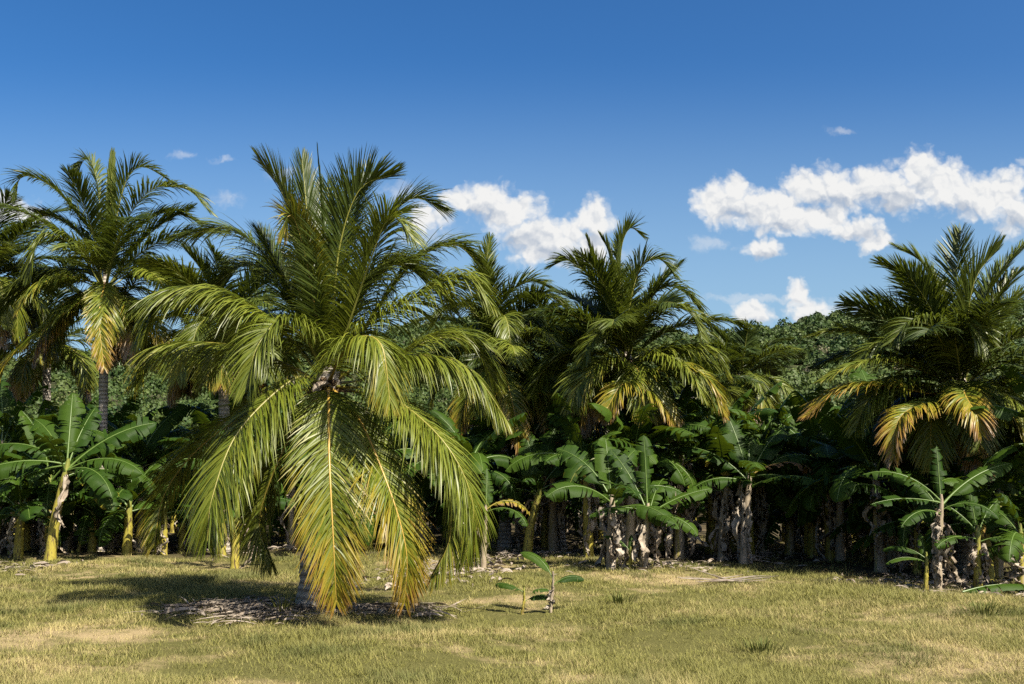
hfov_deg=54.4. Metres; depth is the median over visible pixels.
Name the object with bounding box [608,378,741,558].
banana plant
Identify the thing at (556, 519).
banana plant
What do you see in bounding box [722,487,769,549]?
banana plant
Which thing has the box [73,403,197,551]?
banana plant
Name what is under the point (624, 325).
coconut palm
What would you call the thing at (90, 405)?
banana plant
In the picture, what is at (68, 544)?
banana plant
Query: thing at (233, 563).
banana plant
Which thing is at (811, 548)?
banana plant
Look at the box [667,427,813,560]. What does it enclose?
banana plant
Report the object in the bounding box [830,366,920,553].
banana plant
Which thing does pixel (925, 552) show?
banana sapling
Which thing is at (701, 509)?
banana plant
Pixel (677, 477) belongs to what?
banana plant
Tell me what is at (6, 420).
banana plant
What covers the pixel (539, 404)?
coconut palm
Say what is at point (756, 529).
banana plant
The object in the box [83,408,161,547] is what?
banana plant
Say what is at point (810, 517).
banana plant
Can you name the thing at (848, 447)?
banana plant
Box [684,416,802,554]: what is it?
banana plant
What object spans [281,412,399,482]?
banana plant
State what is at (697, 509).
banana plant
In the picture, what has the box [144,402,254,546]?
banana plant
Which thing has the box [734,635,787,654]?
grass tuft
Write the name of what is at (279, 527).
banana plant
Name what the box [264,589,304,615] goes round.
grass tuft
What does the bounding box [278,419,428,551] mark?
banana plant
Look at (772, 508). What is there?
banana plant
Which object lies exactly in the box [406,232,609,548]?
coconut palm
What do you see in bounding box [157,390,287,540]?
banana plant
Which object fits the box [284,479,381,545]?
banana plant
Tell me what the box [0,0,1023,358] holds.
sky
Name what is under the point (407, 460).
banana plant
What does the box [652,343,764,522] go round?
coconut palm
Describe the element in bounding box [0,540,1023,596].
grove litter
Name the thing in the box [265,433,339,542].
banana plant
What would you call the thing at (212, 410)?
banana plant
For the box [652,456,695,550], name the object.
banana plant
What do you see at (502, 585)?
banana sapling
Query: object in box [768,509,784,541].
banana plant
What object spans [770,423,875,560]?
banana plant
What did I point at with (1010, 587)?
banana leaf
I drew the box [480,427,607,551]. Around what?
banana plant
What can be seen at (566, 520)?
banana plant
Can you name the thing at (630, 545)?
banana sapling
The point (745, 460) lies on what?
banana plant
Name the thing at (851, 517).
banana plant
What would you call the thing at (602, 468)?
banana plant
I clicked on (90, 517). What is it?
banana plant
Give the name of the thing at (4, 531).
banana plant
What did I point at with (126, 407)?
banana plant
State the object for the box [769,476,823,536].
banana plant
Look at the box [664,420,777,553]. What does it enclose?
banana plant
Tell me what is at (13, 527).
banana plant
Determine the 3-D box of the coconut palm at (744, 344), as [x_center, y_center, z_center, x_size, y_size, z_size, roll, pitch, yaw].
[8.382,2.915,35.703,4.734,7.590,4.753,6,-10,-36]
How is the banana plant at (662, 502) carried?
on the ground at (497, 612)
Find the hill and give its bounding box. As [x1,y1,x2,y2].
[7,318,1021,437]
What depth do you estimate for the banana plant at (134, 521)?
25.63 m
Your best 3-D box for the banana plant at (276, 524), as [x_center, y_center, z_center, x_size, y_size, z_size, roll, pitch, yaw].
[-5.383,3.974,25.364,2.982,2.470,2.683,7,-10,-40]
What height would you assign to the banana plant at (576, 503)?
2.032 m
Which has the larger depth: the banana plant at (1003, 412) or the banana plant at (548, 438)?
the banana plant at (548, 438)
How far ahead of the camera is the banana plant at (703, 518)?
29.42 m
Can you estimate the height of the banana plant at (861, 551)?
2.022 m
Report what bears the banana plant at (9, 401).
on the ground at (497, 612)
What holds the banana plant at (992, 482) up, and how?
on the ground at (497, 612)
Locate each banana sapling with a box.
[64,503,121,551]
[495,582,547,614]
[521,552,583,612]
[604,535,636,569]
[882,534,933,591]
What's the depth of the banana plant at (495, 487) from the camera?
24.13 m
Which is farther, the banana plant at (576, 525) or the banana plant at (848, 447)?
the banana plant at (576, 525)
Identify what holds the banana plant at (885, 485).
on the ground at (497, 612)
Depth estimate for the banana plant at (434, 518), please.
31.57 m
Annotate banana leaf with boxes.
[962,584,1023,593]
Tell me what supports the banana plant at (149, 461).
on the ground at (497, 612)
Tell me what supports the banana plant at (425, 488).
on the ground at (497, 612)
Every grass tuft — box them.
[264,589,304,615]
[599,590,637,603]
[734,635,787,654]
[953,599,1015,616]
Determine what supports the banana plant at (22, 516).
on the ground at (497, 612)
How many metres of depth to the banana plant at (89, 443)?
28.97 m
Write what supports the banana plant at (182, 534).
on the ground at (497, 612)
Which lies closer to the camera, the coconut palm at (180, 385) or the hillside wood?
the coconut palm at (180, 385)
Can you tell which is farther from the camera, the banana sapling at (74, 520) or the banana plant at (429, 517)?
the banana plant at (429, 517)
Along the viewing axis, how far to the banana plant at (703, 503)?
29.34 m
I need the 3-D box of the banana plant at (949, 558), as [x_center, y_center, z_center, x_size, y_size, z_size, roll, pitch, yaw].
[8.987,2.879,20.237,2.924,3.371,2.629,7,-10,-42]
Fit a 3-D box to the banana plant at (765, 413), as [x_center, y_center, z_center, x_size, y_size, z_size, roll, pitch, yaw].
[4.883,2.869,22.700,3.091,3.964,3.439,5,-9,-31]
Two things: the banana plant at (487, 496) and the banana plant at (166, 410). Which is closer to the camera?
the banana plant at (487, 496)
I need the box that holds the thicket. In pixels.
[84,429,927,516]
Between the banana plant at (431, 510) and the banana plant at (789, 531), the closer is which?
the banana plant at (789, 531)
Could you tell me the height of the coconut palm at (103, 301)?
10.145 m
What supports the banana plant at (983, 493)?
on the ground at (497, 612)
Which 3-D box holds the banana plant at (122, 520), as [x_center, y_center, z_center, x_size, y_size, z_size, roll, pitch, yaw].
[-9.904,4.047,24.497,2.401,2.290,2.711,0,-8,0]
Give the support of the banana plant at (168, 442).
on the ground at (497, 612)
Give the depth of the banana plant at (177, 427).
26.88 m
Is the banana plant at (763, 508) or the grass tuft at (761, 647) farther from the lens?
the banana plant at (763, 508)
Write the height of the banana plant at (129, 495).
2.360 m
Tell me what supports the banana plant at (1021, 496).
on the ground at (497, 612)
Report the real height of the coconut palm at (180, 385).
7.469 m
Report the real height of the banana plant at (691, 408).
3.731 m
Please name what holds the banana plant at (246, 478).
on the ground at (497, 612)
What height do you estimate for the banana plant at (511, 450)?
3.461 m
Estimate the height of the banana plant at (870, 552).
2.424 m
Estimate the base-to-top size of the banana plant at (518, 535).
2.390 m
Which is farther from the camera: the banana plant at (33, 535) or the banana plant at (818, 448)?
the banana plant at (33, 535)
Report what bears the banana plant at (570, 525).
on the ground at (497, 612)
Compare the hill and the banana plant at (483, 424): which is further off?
the hill
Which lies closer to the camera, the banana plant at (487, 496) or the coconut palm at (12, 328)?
the banana plant at (487, 496)
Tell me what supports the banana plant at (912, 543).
on the ground at (497, 612)
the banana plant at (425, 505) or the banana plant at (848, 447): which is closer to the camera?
the banana plant at (848, 447)
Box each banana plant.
[0,380,74,550]
[0,393,156,560]
[0,399,92,550]
[0,410,142,554]
[0,453,123,550]
[0,460,97,558]
[0,466,66,554]
[2,454,57,546]
[15,397,98,479]
[18,449,85,518]
[20,453,76,535]
[25,464,85,548]
[32,465,151,551]
[43,431,163,550]
[57,452,194,554]
[59,394,165,457]
[68,452,142,544]
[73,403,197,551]
[78,462,169,524]
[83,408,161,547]
[88,403,156,539]
[122,434,213,548]
[122,474,188,537]
[124,458,143,540]
[134,474,205,554]
[134,475,203,551]
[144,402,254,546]
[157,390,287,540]
[157,410,287,555]
[158,417,257,498]
[169,486,180,532]
[195,476,295,568]
[198,396,304,540]
[213,424,285,545]
[232,454,348,543]
[247,414,333,548]
[257,507,302,535]
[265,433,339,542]
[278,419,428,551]
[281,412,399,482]
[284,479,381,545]
[331,408,436,550]
[333,416,405,540]
[335,465,440,543]
[365,466,443,544]
[366,400,448,537]
[382,427,519,543]
[403,409,534,549]
[420,410,526,551]
[425,438,498,525]
[425,490,511,527]
[425,494,442,525]
[431,516,437,529]
[437,484,529,546]
[440,468,529,569]
[465,401,604,550]
[478,459,547,546]
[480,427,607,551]
[487,452,575,549]
[488,437,592,549]
[505,393,657,557]
[511,489,578,538]
[524,428,536,537]
[532,490,573,528]
[534,491,570,531]
[540,499,580,532]
[544,438,683,569]
[549,487,608,541]
[560,385,702,558]
[563,403,710,552]
[570,500,605,520]
[588,435,711,569]
[592,432,658,538]
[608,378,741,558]
[642,473,666,544]
[649,444,722,550]
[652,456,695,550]
[656,389,753,556]
[663,499,704,532]
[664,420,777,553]
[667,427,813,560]
[669,381,810,552]
[680,407,821,563]
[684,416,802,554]
[696,393,829,554]
[697,504,706,523]
[698,506,704,512]
[703,499,778,511]
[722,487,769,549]
[728,487,799,534]
[733,404,850,554]
[752,390,897,560]
[753,386,868,558]
[764,482,853,555]
[768,505,803,549]
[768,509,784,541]
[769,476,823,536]
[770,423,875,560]
[785,402,952,571]
[811,489,899,557]
[829,492,930,566]
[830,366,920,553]
[831,469,930,561]
[835,430,944,565]
[844,450,1007,573]
[844,456,958,574]
[844,510,866,549]
[845,474,915,560]
[863,446,1011,590]
[889,415,1018,563]
[906,496,1023,550]
[914,428,1023,578]
[918,450,1023,581]
[919,482,1022,587]
[950,472,1023,544]
[970,364,1023,500]
[981,493,1023,583]
[988,445,1023,529]
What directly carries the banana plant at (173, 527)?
on the ground at (497, 612)
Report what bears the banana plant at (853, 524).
on the ground at (497, 612)
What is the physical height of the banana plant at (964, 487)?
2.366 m
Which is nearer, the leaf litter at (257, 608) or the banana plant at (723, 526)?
the leaf litter at (257, 608)
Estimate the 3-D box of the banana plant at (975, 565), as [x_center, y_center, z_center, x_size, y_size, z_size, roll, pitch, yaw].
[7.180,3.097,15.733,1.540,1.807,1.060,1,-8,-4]
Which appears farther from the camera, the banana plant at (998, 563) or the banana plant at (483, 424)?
the banana plant at (483, 424)
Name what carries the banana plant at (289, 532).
on the ground at (497, 612)
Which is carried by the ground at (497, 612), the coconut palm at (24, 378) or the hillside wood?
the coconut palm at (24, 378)
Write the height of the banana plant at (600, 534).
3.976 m
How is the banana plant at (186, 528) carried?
on the ground at (497, 612)
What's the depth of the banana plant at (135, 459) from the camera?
23.85 m
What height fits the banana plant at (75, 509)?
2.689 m
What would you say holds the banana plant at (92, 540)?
on the ground at (497, 612)
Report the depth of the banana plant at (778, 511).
22.85 m
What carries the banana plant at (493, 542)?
on the ground at (497, 612)
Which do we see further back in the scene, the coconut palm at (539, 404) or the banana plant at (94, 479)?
the coconut palm at (539, 404)
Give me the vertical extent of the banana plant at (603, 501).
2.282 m
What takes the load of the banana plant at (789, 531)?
on the ground at (497, 612)
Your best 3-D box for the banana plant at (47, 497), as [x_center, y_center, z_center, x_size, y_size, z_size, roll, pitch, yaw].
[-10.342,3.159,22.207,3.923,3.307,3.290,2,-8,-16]
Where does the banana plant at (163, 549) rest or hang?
on the ground at (497, 612)
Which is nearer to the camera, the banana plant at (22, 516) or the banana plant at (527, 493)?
the banana plant at (22, 516)
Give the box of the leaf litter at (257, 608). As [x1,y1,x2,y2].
[126,594,488,625]
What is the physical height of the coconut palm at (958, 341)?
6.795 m
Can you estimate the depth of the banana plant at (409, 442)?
26.28 m
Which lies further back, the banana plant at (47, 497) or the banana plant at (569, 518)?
the banana plant at (569, 518)
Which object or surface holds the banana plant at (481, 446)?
on the ground at (497, 612)
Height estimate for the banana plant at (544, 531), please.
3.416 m
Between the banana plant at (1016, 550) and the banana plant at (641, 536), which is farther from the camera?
the banana plant at (641, 536)
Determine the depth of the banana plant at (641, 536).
18.12 m
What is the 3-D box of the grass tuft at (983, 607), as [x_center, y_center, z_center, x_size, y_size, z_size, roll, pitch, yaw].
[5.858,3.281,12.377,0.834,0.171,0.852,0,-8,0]
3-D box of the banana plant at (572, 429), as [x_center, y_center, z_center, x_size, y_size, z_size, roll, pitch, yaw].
[1.574,2.863,20.979,3.251,3.538,2.784,-2,-8,17]
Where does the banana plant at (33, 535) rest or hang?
on the ground at (497, 612)
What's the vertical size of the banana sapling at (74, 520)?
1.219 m
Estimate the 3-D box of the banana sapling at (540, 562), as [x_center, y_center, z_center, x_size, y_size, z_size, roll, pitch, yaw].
[0.528,3.164,12.942,0.836,0.844,0.341,0,-8,0]
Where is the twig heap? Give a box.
[679,565,773,581]
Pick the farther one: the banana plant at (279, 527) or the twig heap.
the banana plant at (279, 527)
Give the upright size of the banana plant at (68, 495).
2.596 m
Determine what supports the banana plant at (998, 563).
on the ground at (497, 612)
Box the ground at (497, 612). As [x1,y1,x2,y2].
[0,512,1023,683]
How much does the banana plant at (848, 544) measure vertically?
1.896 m
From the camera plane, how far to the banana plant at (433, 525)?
33.27 m
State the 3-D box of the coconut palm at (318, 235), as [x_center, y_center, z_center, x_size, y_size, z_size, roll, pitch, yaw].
[-2.569,0.352,12.813,5.227,6.451,3.784,0,-8,0]
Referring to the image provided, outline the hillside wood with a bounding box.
[0,298,1023,444]
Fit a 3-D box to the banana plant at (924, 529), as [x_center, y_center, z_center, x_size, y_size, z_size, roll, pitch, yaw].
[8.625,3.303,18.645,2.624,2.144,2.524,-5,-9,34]
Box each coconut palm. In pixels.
[0,147,230,551]
[0,185,98,352]
[0,254,130,534]
[121,236,304,551]
[123,143,513,618]
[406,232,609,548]
[461,289,663,550]
[520,210,754,557]
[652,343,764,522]
[693,316,808,425]
[797,222,1023,573]
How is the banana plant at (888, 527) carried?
on the ground at (497, 612)
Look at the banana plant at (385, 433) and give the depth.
26.33 m
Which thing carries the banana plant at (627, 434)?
on the ground at (497, 612)
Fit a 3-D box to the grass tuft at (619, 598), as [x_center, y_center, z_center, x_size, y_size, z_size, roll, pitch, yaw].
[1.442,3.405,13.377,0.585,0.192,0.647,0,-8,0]

